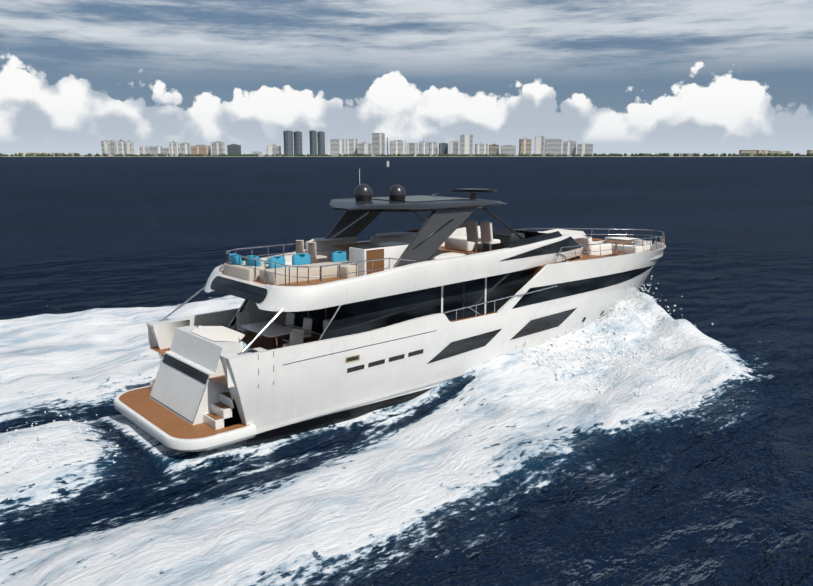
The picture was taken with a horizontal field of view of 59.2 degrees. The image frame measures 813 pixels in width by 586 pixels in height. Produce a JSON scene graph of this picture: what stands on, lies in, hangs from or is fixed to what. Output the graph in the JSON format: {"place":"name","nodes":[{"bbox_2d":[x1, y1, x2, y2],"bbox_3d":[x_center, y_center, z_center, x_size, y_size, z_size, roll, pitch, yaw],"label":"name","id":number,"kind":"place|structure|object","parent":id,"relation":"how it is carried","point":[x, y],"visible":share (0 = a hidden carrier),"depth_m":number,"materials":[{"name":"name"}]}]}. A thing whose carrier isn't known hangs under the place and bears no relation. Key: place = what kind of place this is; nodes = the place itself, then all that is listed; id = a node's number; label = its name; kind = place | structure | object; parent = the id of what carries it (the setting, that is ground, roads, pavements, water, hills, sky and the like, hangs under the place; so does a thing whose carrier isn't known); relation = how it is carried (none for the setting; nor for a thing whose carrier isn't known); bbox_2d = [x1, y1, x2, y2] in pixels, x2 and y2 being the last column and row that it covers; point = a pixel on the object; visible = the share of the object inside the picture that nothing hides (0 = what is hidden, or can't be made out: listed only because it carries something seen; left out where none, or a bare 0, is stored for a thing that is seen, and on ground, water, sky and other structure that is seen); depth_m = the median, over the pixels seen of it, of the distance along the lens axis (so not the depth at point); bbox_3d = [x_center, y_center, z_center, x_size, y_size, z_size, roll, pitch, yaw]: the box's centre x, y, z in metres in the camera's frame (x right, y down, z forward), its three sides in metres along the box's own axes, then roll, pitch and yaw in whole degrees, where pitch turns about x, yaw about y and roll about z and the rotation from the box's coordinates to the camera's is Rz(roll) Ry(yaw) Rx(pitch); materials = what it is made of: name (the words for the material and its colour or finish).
{"place":"outdoors","nodes":[
{"label":"outdoors","id":0,"kind":"place"},
{"bbox_2d":[0,155,812,585],"bbox_3d":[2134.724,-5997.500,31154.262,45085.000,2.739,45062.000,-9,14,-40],"label":"sea","id":1,"kind":"structure","parent":0,"point":[506,471],"depth_m":23.56,"materials":[{"name":"liquid"}]},
{"bbox_2d":[0,236,721,499],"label":"spray","id":2,"kind":"object","parent":1,"relation":"on","point":[557,377],"visible":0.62,"depth_m":29.04,"materials":[{"name":"white liquid"}]},
{"bbox_2d":[114,137,665,451],"bbox_3d":[2.794,-1.564,30.343,28.980,9.670,6.848,-9,14,-40],"label":"yacht","id":3,"kind":"object","parent":1,"relation":"on","point":[343,325],"visible":1,"depth_m":24.51,"materials":[{"name":"white"}]},
{"bbox_2d":[0,130,812,156],"bbox_3d":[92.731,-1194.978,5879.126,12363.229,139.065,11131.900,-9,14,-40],"label":"city skyline","id":4,"kind":"structure","parent":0,"point":[375,147],"depth_m":3683.50,"materials":[{"name":"beige concrete"}]},
{"bbox_2d":[0,0,812,154],"label":"sky","id":5,"kind":"structure","parent":0,"point":[718,77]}
]}

